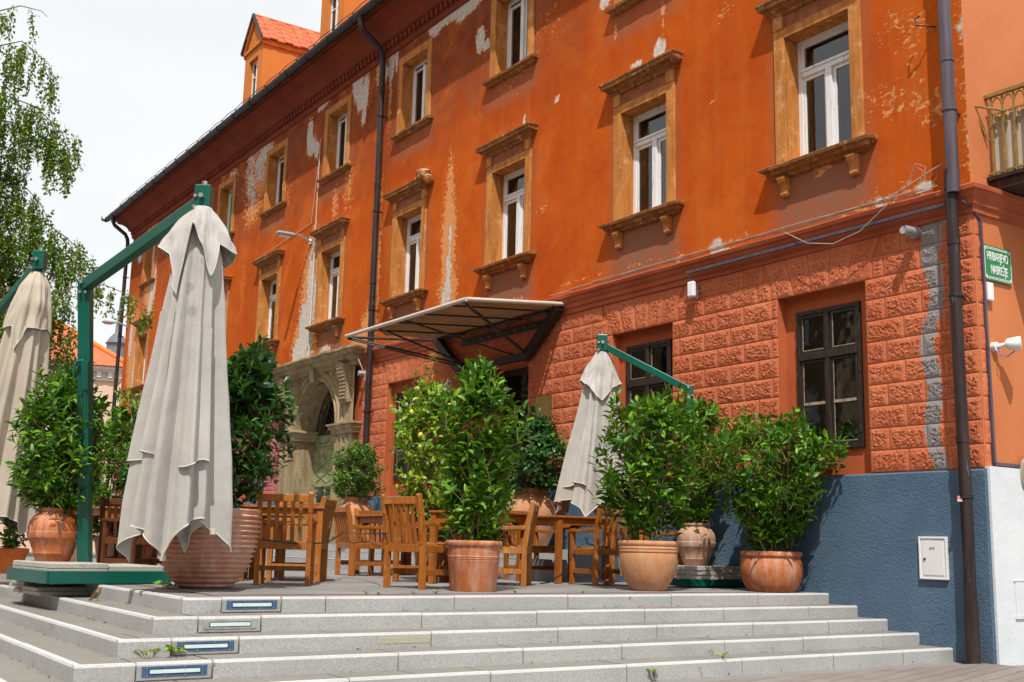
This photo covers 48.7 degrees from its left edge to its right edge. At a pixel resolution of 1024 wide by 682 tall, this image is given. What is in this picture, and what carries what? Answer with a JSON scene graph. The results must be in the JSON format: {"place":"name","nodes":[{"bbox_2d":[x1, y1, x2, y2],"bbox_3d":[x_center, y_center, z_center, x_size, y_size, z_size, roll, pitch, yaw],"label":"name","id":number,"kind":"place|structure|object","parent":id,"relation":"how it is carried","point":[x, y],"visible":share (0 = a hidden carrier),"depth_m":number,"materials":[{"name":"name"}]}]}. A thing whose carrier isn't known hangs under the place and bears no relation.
{"place":"outdoors","nodes":[
{"label":"outdoors","id":0,"kind":"place"},
{"bbox_2d":[106,297,124,497],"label":"church tower","id":1,"kind":"structure","parent":0,"point":[111,343],"depth_m":153.69,"materials":[{"name":"white paint"}]},
{"bbox_2d":[0,0,321,347],"label":"sky","id":2,"kind":"structure","parent":0,"point":[141,81],"materials":[{"name":"white"}]},
{"bbox_2d":[644,662,1023,681],"bbox_3d":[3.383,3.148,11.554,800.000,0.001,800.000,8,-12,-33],"label":"ground","id":3,"kind":"structure","parent":0,"point":[807,672],"depth_m":9.25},
{"bbox_2d":[0,319,122,552],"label":"pink building","id":4,"kind":"structure","parent":3,"relation":"on","point":[104,359],"depth_m":59.05,"materials":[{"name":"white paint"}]},
{"bbox_2d":[0,5,154,386],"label":"birch tree","id":5,"kind":"object","parent":3,"relation":"on","point":[8,253],"visible":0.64,"depth_m":19.94,"materials":[{"name":"green plant"}]},
{"bbox_2d":[0,574,952,681],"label":"steps","id":6,"kind":"structure","parent":3,"relation":"on","point":[452,638],"depth_m":8.60,"materials":[{"name":"stone"}]},
{"bbox_2d":[0,517,28,573],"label":"potted shrub","id":7,"kind":"object","parent":6,"relation":"on","point":[10,551],"visible":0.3,"depth_m":11.95,"materials":[{"name":"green plant"}]},
{"bbox_2d":[8,586,21,592],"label":"paving slab","id":8,"kind":"object","parent":6,"relation":"on","point":[15,589],"depth_m":10.41,"materials":[{"name":"concrete"}]},
{"bbox_2d":[9,583,21,587],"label":"paving slab","id":9,"kind":"object","parent":8,"relation":"on","point":[15,585],"depth_m":10.51,"materials":[{"name":"concrete"}]},
{"bbox_2d":[11,580,73,584],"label":"paving slab","id":10,"kind":"object","parent":9,"relation":"on","point":[22,582],"depth_m":10.30,"materials":[{"name":"concrete"}]},
{"bbox_2d":[0,247,51,534],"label":"cantilever umbrella","id":11,"kind":"object","parent":6,"relation":"on","point":[25,339],"visible":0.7,"depth_m":11.69,"materials":[{"name":"beige fabric"}]},
{"bbox_2d":[22,589,87,595],"bbox_3d":[-4.090,2.251,10.151,0.440,0.035,0.550,9,-13,-37],"label":"paving slab","id":12,"kind":"object","parent":6,"relation":"on","point":[53,593],"depth_m":9.93,"materials":[{"name":"concrete"}]},
{"bbox_2d":[21,585,86,590],"bbox_3d":[-4.115,2.220,10.176,0.460,0.035,0.517,8,-12,-33],"label":"paving slab","id":13,"kind":"object","parent":12,"relation":"on","point":[53,588],"depth_m":10.03,"materials":[{"name":"concrete"}]},
{"bbox_2d":[89,587,101,600],"bbox_3d":[-3.409,2.068,9.263,0.115,0.117,0.046,-2,-11,19],"label":"sparrow","id":14,"kind":"object","parent":6,"relation":"on","point":[96,593],"visible":1,"depth_m":9.24},
{"bbox_2d":[132,648,161,654],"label":"weed","id":15,"kind":"object","parent":6,"relation":"on","point":[148,652],"visible":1,"depth_m":7.05,"materials":[{"name":"green plant"}]},
{"bbox_2d":[136,663,211,680],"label":"step light","id":16,"kind":"object","parent":6,"relation":"on","point":[167,672],"visible":1,"depth_m":6.82,"materials":[{"name":"metal"}]},
{"bbox_2d":[164,644,186,655],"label":"weed","id":17,"kind":"object","parent":6,"relation":"on","point":[178,649],"visible":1,"depth_m":7.16,"materials":[{"name":"green plant"}]},
{"bbox_2d":[171,640,237,654],"bbox_3d":[-1.979,1.978,7.313,0.438,0.084,0.018,8,-12,-33],"label":"step light","id":18,"kind":"object","parent":6,"relation":"attached to","point":[210,646],"visible":1,"depth_m":7.31,"materials":[{"name":"metal"}]},
{"bbox_2d":[198,618,260,632],"bbox_3d":[-1.938,1.955,7.782,0.438,0.086,0.018,8,-12,-33],"label":"step light","id":19,"kind":"object","parent":6,"relation":"on","point":[225,625],"visible":1,"depth_m":7.77,"materials":[{"name":"metal"}]},
{"bbox_2d":[222,599,280,611],"bbox_3d":[-1.898,1.932,8.262,0.448,0.086,0.018,8,-12,-33],"label":"step light","id":20,"kind":"object","parent":6,"relation":"attached to","point":[251,605],"visible":1,"depth_m":8.25,"materials":[{"name":"metal"}]},
{"bbox_2d":[25,552,802,595],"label":"terrace deck","id":21,"kind":"structure","parent":6,"relation":"on","point":[293,583],"depth_m":11.02,"materials":[{"name":"grey stone"}]},
{"bbox_2d":[46,424,108,560],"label":"potted shrub","id":22,"kind":"object","parent":21,"relation":"on","point":[73,557],"visible":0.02,"depth_m":12.60,"materials":[{"name":"green plant"}]},
{"bbox_2d":[93,506,119,550],"bbox_3d":[-4.679,2.421,13.814,0.860,0.757,0.856,8,-12,-33],"label":"garden table","id":23,"kind":"object","parent":21,"relation":"on","point":[96,512],"visible":0.07,"depth_m":13.41,"materials":[{"name":"brown wood"}]},
{"bbox_2d":[93,387,140,562],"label":"potted shrub","id":24,"kind":"object","parent":21,"relation":"on","point":[122,437],"visible":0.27,"depth_m":14.32,"materials":[{"name":"green plant"}]},
{"bbox_2d":[6,181,236,584],"bbox_3d":[-3.207,0.487,9.860,1.110,3.230,2.988,10,-13,-39],"label":"cantilever umbrella","id":25,"kind":"object","parent":21,"relation":"on","point":[179,481],"visible":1,"depth_m":8.81,"materials":[{"name":"white fabric"}]},
{"bbox_2d":[12,565,30,568],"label":"paving slab","id":26,"kind":"object","parent":25,"relation":"on","point":[19,566],"depth_m":10.15,"materials":[{"name":"concrete"}]},
{"bbox_2d":[13,560,75,565],"bbox_3d":[-4.215,2.028,10.325,0.500,0.043,0.490,10,-13,-39],"label":"paving slab","id":27,"kind":"object","parent":26,"relation":"on","point":[22,562],"depth_m":10.18,"materials":[{"name":"concrete"}]},
{"bbox_2d":[4,362,128,560],"bbox_3d":[-4.159,1.068,10.424,0.989,1.883,0.974,-1,-10,12],"label":"potted shrub","id":28,"kind":"object","parent":27,"relation":"on","point":[51,532],"visible":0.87,"depth_m":10.23,"materials":[{"name":"green plant"}]},
{"bbox_2d":[31,567,107,570],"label":"paving slab","id":29,"kind":"object","parent":25,"relation":"on","point":[70,569],"depth_m":9.75,"materials":[{"name":"concrete"}]},
{"bbox_2d":[31,562,107,567],"bbox_3d":[-3.885,1.967,9.941,0.500,0.043,0.490,10,-13,-39],"label":"paving slab","id":30,"kind":"object","parent":29,"relation":"on","point":[69,565],"depth_m":9.78,"materials":[{"name":"concrete"}]},
{"bbox_2d":[107,563,140,564],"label":"paving slab","id":31,"kind":"object","parent":25,"relation":"on","point":[123,563],"depth_m":10.68,"materials":[{"name":"concrete"}]},
{"bbox_2d":[103,564,163,570],"bbox_3d":[-3.497,2.054,10.261,0.500,0.045,0.490,10,-13,-39],"label":"paving slab","id":32,"kind":"object","parent":25,"relation":"on","point":[115,567],"depth_m":10.09,"materials":[{"name":"concrete"}]},
{"bbox_2d":[97,496,157,565],"bbox_3d":[-4.457,2.255,13.171,0.532,0.866,0.606,1,-10,3],"label":"garden chair","id":33,"kind":"object","parent":21,"relation":"on","point":[104,501],"visible":0.21,"depth_m":12.96,"materials":[{"name":"brown wood"}]},
{"bbox_2d":[100,517,162,563],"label":"garden chair","id":34,"kind":"object","parent":21,"relation":"on","point":[139,541],"visible":0.41,"depth_m":12.36,"materials":[{"name":"brown wood"}]},
{"bbox_2d":[116,442,152,564],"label":"potted shrub","id":35,"kind":"object","parent":21,"relation":"on","point":[148,551],"visible":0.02,"depth_m":13.45,"materials":[{"name":"green plant"}]},
{"bbox_2d":[154,580,175,587],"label":"weed","id":36,"kind":"object","parent":21,"relation":"on","point":[159,582],"visible":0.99,"depth_m":9.44,"materials":[{"name":"green plant"}]},
{"bbox_2d":[158,332,301,588],"bbox_3d":[-2.403,1.011,9.740,1.173,2.191,1.092,8,-12,-33],"label":"potted shrub","id":37,"kind":"object","parent":21,"relation":"on","point":[206,560],"visible":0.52,"depth_m":9.54,"materials":[{"name":"green plant"}]},
{"bbox_2d":[239,505,325,582],"bbox_3d":[-2.369,2.115,11.817,0.856,0.757,0.860,2,-10,-4],"label":"garden table","id":38,"kind":"object","parent":21,"relation":"on","point":[318,514],"visible":0.52,"depth_m":11.48,"materials":[{"name":"brown wood"}]},
{"bbox_2d":[253,492,317,585],"bbox_3d":[-2.148,1.876,10.768,0.532,0.866,0.606,2,-10,-5],"label":"garden chair","id":39,"kind":"object","parent":21,"relation":"on","point":[308,546],"visible":0.92,"depth_m":10.55,"materials":[{"name":"brown wood"}]},
{"bbox_2d":[266,502,319,577],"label":"garden chair","id":40,"kind":"object","parent":21,"relation":"on","point":[276,561],"visible":0.06,"depth_m":12.77,"materials":[{"name":"brown wood"}]},
{"bbox_2d":[266,496,337,580],"bbox_3d":[-2.185,2.050,11.742,0.606,0.866,0.532,1,-10,4],"label":"garden chair","id":41,"kind":"object","parent":21,"relation":"on","point":[329,510],"visible":0.45,"depth_m":11.81,"materials":[{"name":"brown wood"}]},
{"bbox_2d":[334,504,384,575],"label":"garden chair","id":42,"kind":"object","parent":21,"relation":"on","point":[342,516],"visible":0.78,"depth_m":13.95,"materials":[{"name":"brown wood"}]},
{"bbox_2d":[354,508,404,573],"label":"garden chair","id":43,"kind":"object","parent":21,"relation":"on","point":[357,511],"visible":0.12,"depth_m":15.39,"materials":[{"name":"brown wood"}]},
{"bbox_2d":[354,514,440,575],"bbox_3d":[-1.481,2.638,14.614,0.860,0.757,0.856,8,-12,-33],"label":"garden table","id":44,"kind":"object","parent":21,"relation":"on","point":[364,520],"visible":0.34,"depth_m":14.65,"materials":[{"name":"brown wood"}]},
{"bbox_2d":[371,355,471,581],"bbox_3d":[-0.934,1.432,12.959,1.183,2.569,1.072,5,-11,-17],"label":"potted shrub","id":45,"kind":"object","parent":21,"relation":"on","point":[423,410],"visible":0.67,"depth_m":12.80,"materials":[{"name":"green plant"}]},
{"bbox_2d":[381,493,462,589],"bbox_3d":[-0.857,1.888,10.672,0.532,0.866,0.606,-8,-13,41],"label":"garden chair","id":46,"kind":"object","parent":21,"relation":"on","point":[422,547],"visible":0.77,"depth_m":10.51,"materials":[{"name":"brown wood"}]},
{"bbox_2d":[261,532,387,546],"bbox_3d":[-1.967,2.058,11.826,1.161,0.162,2.746,3,-10,-9],"label":"chair cable","id":47,"kind":"object","parent":46,"relation":"attached to","point":[332,539],"visible":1,"depth_m":11.25,"materials":[{"name":"black rubber"}]},
{"bbox_2d":[392,504,453,581],"bbox_3d":[-0.959,2.190,12.363,0.606,0.866,0.532,-4,-12,28],"label":"garden chair","id":48,"kind":"object","parent":21,"relation":"on","point":[395,577],"visible":0.15,"depth_m":12.25,"materials":[{"name":"brown wood"}]},
{"bbox_2d":[260,543,601,580],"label":"entrance steps","id":49,"kind":"structure","parent":21,"relation":"on","point":[544,559],"depth_m":14.70,"materials":[{"name":"stone"}]},
{"bbox_2d":[329,437,385,540],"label":"potted shrub","id":50,"kind":"object","parent":49,"relation":"on","point":[354,494],"visible":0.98,"depth_m":19.33,"materials":[{"name":"green plant"}]},
{"bbox_2d":[509,404,552,499],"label":"potted shrub","id":51,"kind":"object","parent":49,"relation":"on","point":[532,409],"visible":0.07,"depth_m":16.00,"materials":[{"name":"green plant"}]},
{"bbox_2d":[502,408,566,545],"bbox_3d":[0.332,1.841,15.233,1.027,1.886,1.032,0,-10,6],"label":"potted shrub","id":52,"kind":"object","parent":49,"relation":"on","point":[540,449],"visible":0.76,"depth_m":15.05,"materials":[{"name":"green plant"}]},
{"bbox_2d":[425,464,516,541],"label":"potted shrub","id":53,"kind":"object","parent":21,"relation":"on","point":[511,501],"visible":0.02,"depth_m":13.72,"materials":[{"name":"plant"}]},
{"bbox_2d":[428,510,527,584],"bbox_3d":[-0.350,2.197,12.017,0.787,0.757,0.791,-4,-12,28],"label":"garden table","id":54,"kind":"object","parent":21,"relation":"on","point":[439,517],"visible":0.31,"depth_m":11.89,"materials":[{"name":"brown wood"}]},
{"bbox_2d":[432,348,542,591],"bbox_3d":[-0.307,1.155,10.416,0.937,2.243,0.826,-4,-11,26],"label":"potted shrub","id":55,"kind":"object","parent":21,"relation":"on","point":[473,563],"visible":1,"depth_m":10.29,"materials":[{"name":"green plant"}]},
{"bbox_2d":[483,501,539,586],"bbox_3d":[-0.041,2.128,11.901,0.606,0.866,0.532,0,-10,7],"label":"garden chair","id":56,"kind":"object","parent":21,"relation":"on","point":[524,549],"visible":0.59,"depth_m":11.65,"materials":[{"name":"brown wood"}]},
{"bbox_2d":[501,509,563,579],"bbox_3d":[0.241,2.487,13.861,0.532,0.866,0.606,9,-13,-36],"label":"garden chair","id":57,"kind":"object","parent":21,"relation":"on","point":[537,549],"visible":0.23,"depth_m":13.86,"materials":[{"name":"brown wood"}]},
{"bbox_2d":[516,515,614,583],"bbox_3d":[0.624,2.444,13.264,0.860,0.757,0.856,8,-12,-33],"label":"garden table","id":58,"kind":"object","parent":21,"relation":"on","point":[559,523],"visible":0.6,"depth_m":12.93,"materials":[{"name":"brown wood"}]},
{"bbox_2d":[568,508,633,585],"bbox_3d":[1.011,2.276,12.593,0.532,0.866,0.606,7,-12,-30],"label":"garden chair","id":59,"kind":"object","parent":21,"relation":"on","point":[596,551],"visible":0.65,"depth_m":12.40,"materials":[{"name":"brown wood"}]},
{"bbox_2d":[539,537,609,583],"bbox_3d":[0.670,2.371,12.200,0.756,0.518,0.232,0,-10,5],"label":"loose cable","id":60,"kind":"object","parent":59,"relation":"hanging from","point":[571,557],"visible":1,"depth_m":12.18,"materials":[{"name":"black rubber"}]},
{"bbox_2d":[553,332,743,585],"bbox_3d":[1.606,1.355,13.457,2.292,2.973,1.203,-5,-12,33],"label":"cantilever umbrella","id":61,"kind":"object","parent":21,"relation":"on","point":[599,381],"visible":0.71,"depth_m":13.48,"materials":[{"name":"white fabric"}]},
{"bbox_2d":[676,574,741,578],"bbox_3d":[2.146,2.643,12.705,0.800,0.046,0.460,8,-12,-33],"label":"paving slab","id":62,"kind":"object","parent":61,"relation":"on","point":[682,576],"depth_m":12.46,"materials":[{"name":"concrete"}]},
{"bbox_2d":[676,570,740,574],"bbox_3d":[2.147,2.595,12.714,0.813,0.046,0.484,8,-12,-33],"label":"paving slab","id":63,"kind":"object","parent":62,"relation":"on","point":[705,572],"depth_m":12.47,"materials":[{"name":"concrete"}]},
{"bbox_2d":[677,565,739,570],"bbox_3d":[2.148,2.548,12.723,0.800,0.046,0.460,9,-13,-37],"label":"paving slab","id":64,"kind":"object","parent":63,"relation":"on","point":[708,567],"depth_m":12.50,"materials":[{"name":"concrete"}]},
{"bbox_2d":[665,395,744,565],"bbox_3d":[2.201,1.567,12.902,0.922,1.945,0.917,8,-12,-33],"label":"potted shrub","id":65,"kind":"object","parent":64,"relation":"on","point":[697,543],"visible":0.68,"depth_m":12.72,"materials":[{"name":"green plant"}]},
{"bbox_2d":[587,382,734,590],"bbox_3d":[1.464,1.431,11.422,1.367,2.136,1.361,8,-12,-33],"label":"potted shrub","id":66,"kind":"object","parent":21,"relation":"on","point":[649,565],"visible":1,"depth_m":11.29,"materials":[{"name":"green plant"}]},
{"bbox_2d":[639,531,683,564],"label":"garden chair","id":67,"kind":"object","parent":21,"relation":"on","point":[680,562],"visible":0.11,"depth_m":13.02,"materials":[{"name":"brown wood"}]},
{"bbox_2d":[700,405,849,592],"bbox_3d":[2.741,1.643,11.896,1.466,1.942,1.465,8,-12,-33],"label":"potted shrub","id":68,"kind":"object","parent":21,"relation":"on","point":[775,570],"visible":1,"depth_m":11.69,"materials":[{"name":"green plant"}]},
{"bbox_2d":[6,596,926,681],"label":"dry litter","id":69,"kind":"object","parent":6,"relation":"on","point":[358,648],"visible":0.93,"depth_m":8.68,"materials":[{"name":"brown plant"}]},
{"bbox_2d":[101,0,1023,665],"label":"orange building","id":70,"kind":"structure","parent":3,"relation":"on","point":[541,150],"depth_m":14.48,"materials":[{"name":"paint"}]},
{"bbox_2d":[102,320,127,328],"bbox_3d":[-12.356,-0.517,35.205,0.771,0.210,0.176,7,-12,-29],"label":"wall lamp","id":71,"kind":"object","parent":70,"relation":"attached to","point":[108,322],"visible":1,"depth_m":35.13,"materials":[{"name":"metal"}]},
{"bbox_2d":[127,315,152,399],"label":"window","id":72,"kind":"structure","parent":70,"relation":"in","point":[141,352],"depth_m":33.98,"materials":[{"name":"orange wood"}]},
{"bbox_2d":[137,244,156,288],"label":"window","id":73,"kind":"structure","parent":70,"relation":"in","point":[149,257],"depth_m":34.53,"materials":[{"name":"orange wood"}]},
{"bbox_2d":[217,173,236,237],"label":"window","id":74,"kind":"structure","parent":70,"relation":"in","point":[226,201],"depth_m":29.32,"materials":[{"name":"stone"}]},
{"bbox_2d":[223,275,261,333],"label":"window","id":75,"kind":"structure","parent":70,"relation":"in","point":[227,279],"depth_m":27.98,"materials":[{"name":"orange wood"}]},
{"bbox_2d":[247,249,284,354],"bbox_3d":[-5.487,-0.766,25.764,0.490,2.425,1.574,8,-12,-33],"label":"window","id":76,"kind":"structure","parent":70,"relation":"in","point":[269,265],"depth_m":26.06,"materials":[{"name":"orange wood"}]},
{"bbox_2d":[258,137,288,218],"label":"window","id":77,"kind":"structure","parent":70,"relation":"in","point":[276,179],"depth_m":26.63,"materials":[{"name":"stone"}]},
{"bbox_2d":[251,424,325,489],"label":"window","id":78,"kind":"structure","parent":70,"relation":"in","point":[256,480],"depth_m":25.37,"materials":[{"name":"wood"}]},
{"bbox_2d":[257,139,320,355],"bbox_3d":[-5.110,-1.752,25.246,0.043,4.800,3.418,8,-12,-33],"label":"lightning cable","id":79,"kind":"object","parent":70,"relation":"attached to","point":[313,254],"visible":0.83,"depth_m":23.83,"materials":[{"name":"metal"}]},
{"bbox_2d":[276,230,312,244],"bbox_3d":[-4.624,-2.195,23.995,0.771,0.210,0.176,7,-12,-29],"label":"wall lamp","id":80,"kind":"object","parent":70,"relation":"attached to","point":[284,234],"visible":1,"depth_m":23.91,"materials":[{"name":"metal"}]},
{"bbox_2d":[305,216,349,343],"bbox_3d":[-3.660,-1.199,23.124,0.490,2.425,1.574,8,-12,-33],"label":"window","id":81,"kind":"structure","parent":70,"relation":"in","point":[328,298],"depth_m":23.38,"materials":[{"name":"orange wood"}]},
{"bbox_2d":[316,93,352,184],"bbox_3d":[-3.563,-4.187,23.681,0.420,1.655,1.478,8,-12,-33],"label":"window","id":82,"kind":"structure","parent":70,"relation":"in","point":[336,151],"depth_m":23.97,"materials":[{"name":"stone"}]},
{"bbox_2d":[379,174,429,319],"bbox_3d":[-1.816,-1.637,20.459,0.490,2.425,1.574,8,-12,-33],"label":"window","id":83,"kind":"structure","parent":70,"relation":"in","point":[409,239],"depth_m":20.70,"materials":[{"name":"orange wood"}]},
{"bbox_2d":[393,390,419,479],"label":"window","id":84,"kind":"structure","parent":70,"relation":"in","point":[399,395],"depth_m":20.07,"materials":[{"name":"brown wood"}]},
{"bbox_2d":[389,37,433,142],"bbox_3d":[-1.719,-4.624,21.016,0.420,1.655,1.478,8,-12,-33],"label":"window","id":85,"kind":"structure","parent":70,"relation":"in","point":[414,96],"depth_m":21.29,"materials":[{"name":"white wood"}]},
{"bbox_2d":[444,377,459,402],"bbox_3d":[-0.866,0.846,18.252,0.148,0.566,0.840,8,-12,-33],"label":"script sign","id":86,"kind":"object","parent":70,"relation":"attached to","point":[447,382],"visible":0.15,"depth_m":18.43,"materials":[{"name":"metal"}]},
{"bbox_2d":[345,297,564,375],"bbox_3d":[-0.960,-0.035,17.128,1.692,0.767,3.670,8,-12,-33],"label":"awning","id":87,"kind":"object","parent":70,"relation":"attached to","point":[437,323],"visible":0.96,"depth_m":16.91,"materials":[{"name":"fabric"}]},
{"bbox_2d":[472,121,538,289],"bbox_3d":[-0.006,-2.066,17.843,0.490,2.425,1.574,8,-12,-33],"label":"window","id":88,"kind":"structure","parent":70,"relation":"in","point":[507,227],"depth_m":18.04,"materials":[{"name":"white wood"}]},
{"bbox_2d":[482,0,538,88],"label":"window","id":89,"kind":"structure","parent":70,"relation":"in","point":[512,39],"depth_m":18.68,"materials":[{"name":"white wood"}]},
{"bbox_2d":[500,367,528,546],"bbox_3d":[0.180,1.762,17.223,0.080,2.740,1.080,8,-12,-33],"label":"door","id":90,"kind":"structure","parent":70,"relation":"in","point":[517,379],"depth_m":17.53,"materials":[{"name":"brown wood"}]},
{"bbox_2d":[534,395,551,422],"bbox_3d":[0.444,1.028,16.274,0.025,0.480,0.400,8,-12,-33],"label":"wall plaque","id":91,"kind":"object","parent":70,"relation":"attached to","point":[544,403],"depth_m":16.23,"materials":[{"name":"gold metal"}]},
{"bbox_2d":[605,0,643,16],"bbox_3d":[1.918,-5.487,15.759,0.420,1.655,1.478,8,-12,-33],"label":"window sill","id":92,"kind":"structure","parent":70,"relation":"in","point":[620,6],"depth_m":15.88,"materials":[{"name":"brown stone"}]},
{"bbox_2d":[598,48,684,249],"bbox_3d":[1.821,-2.500,15.202,0.490,2.425,1.574,8,-12,-33],"label":"window","id":93,"kind":"structure","parent":70,"relation":"in","point":[644,145],"depth_m":15.35,"materials":[{"name":"stone"}]},
{"bbox_2d":[625,338,671,454],"bbox_3d":[1.780,0.794,14.690,0.082,1.560,0.880,8,-12,-33],"label":"window","id":94,"kind":"structure","parent":70,"relation":"in","point":[657,354],"depth_m":14.74,"materials":[{"name":"brown wood"}]},
{"bbox_2d":[687,274,698,298],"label":"access point","id":95,"kind":"structure","parent":70,"relation":"attached to","point":[691,289],"depth_m":13.89,"materials":[{"name":"white plastic"}]},
{"bbox_2d":[550,162,944,295],"bbox_3d":[2.469,-3.546,14.152,0.118,5.058,6.527,8,-12,-33],"label":"cable bundle","id":96,"kind":"object","parent":70,"relation":"on","point":[767,233],"visible":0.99,"depth_m":12.61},
{"bbox_2d":[686,202,945,273],"bbox_3d":[3.198,-1.088,12.520,0.035,0.035,3.650,8,-12,-33],"label":"cable duct","id":97,"kind":"object","parent":70,"relation":"attached to","point":[884,220],"visible":0.93,"depth_m":12.25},
{"bbox_2d":[754,0,877,197],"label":"window","id":98,"kind":"structure","parent":70,"relation":"in","point":[821,113],"depth_m":12.95,"materials":[{"name":"white wood"}]},
{"bbox_2d":[796,301,865,450],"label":"window","id":99,"kind":"structure","parent":70,"relation":"in","point":[830,383],"depth_m":12.26,"materials":[{"name":"brown wood"}]},
{"bbox_2d":[783,181,907,243],"bbox_3d":[3.514,-1.280,12.034,0.030,0.469,1.656,8,-12,-33],"label":"slack cable","id":100,"kind":"object","parent":70,"relation":"attached to","point":[854,233],"visible":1,"depth_m":11.88,"materials":[{"name":"grey rubber"}]},
{"bbox_2d":[900,225,920,238],"bbox_3d":[3.991,-1.098,11.350,0.204,0.127,0.131,8,-12,-33],"label":"security camera","id":101,"kind":"object","parent":70,"relation":"attached to","point":[914,232],"visible":1,"depth_m":11.32,"materials":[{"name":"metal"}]},
{"bbox_2d":[914,15,935,27],"bbox_3d":[4.210,-3.261,11.523,0.209,0.146,0.074,-1,-10,11],"label":"wall hook","id":102,"kind":"object","parent":70,"relation":"attached to","point":[922,24],"depth_m":11.51,"materials":[{"name":"black metal"}]},
{"bbox_2d":[918,537,949,579],"bbox_3d":[4.000,2.060,10.742,0.034,0.400,0.310,8,-12,-33],"label":"meter cabinet","id":103,"kind":"object","parent":70,"relation":"attached to","point":[933,558],"visible":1,"depth_m":10.73,"materials":[{"name":"white metal"}]},
{"bbox_2d":[986,282,993,301],"bbox_3d":[4.579,-0.472,10.856,0.090,0.180,0.045,8,-12,-33],"label":"junction box","id":104,"kind":"object","parent":70,"relation":"attached to","point":[990,290],"visible":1,"depth_m":10.83,"materials":[{"name":"white plastic"}]},
{"bbox_2d":[961,200,1019,467],"bbox_3d":[6.013,0.127,11.792,4.109,2.543,0.088,8,-12,-33],"label":"conduit","id":105,"kind":"object","parent":70,"relation":"on","point":[989,375],"visible":1,"depth_m":10.72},
{"bbox_2d":[984,244,1012,284],"bbox_3d":[4.722,-0.741,11.008,0.470,0.350,0.017,8,-12,-33],"label":"street sign","id":106,"kind":"object","parent":70,"relation":"attached to","point":[998,265],"visible":1,"depth_m":11.00,"materials":[{"name":"green metal"}]},
{"bbox_2d":[990,336,1021,356],"bbox_3d":[4.679,0.057,10.728,0.274,0.190,0.140,-4,-11,27],"label":"security camera","id":107,"kind":"object","parent":70,"relation":"attached to","point":[1014,343],"visible":1,"depth_m":10.68,"materials":[{"name":"white plastic"}]},
{"bbox_2d":[1020,459,1023,489],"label":"rope coil","id":108,"kind":"object","parent":70,"relation":"hanging from","point":[1022,472],"visible":1,"depth_m":10.70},
{"bbox_2d":[702,663,1023,681],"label":"boardwalk","id":109,"kind":"structure","parent":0,"point":[983,672],"depth_m":9.00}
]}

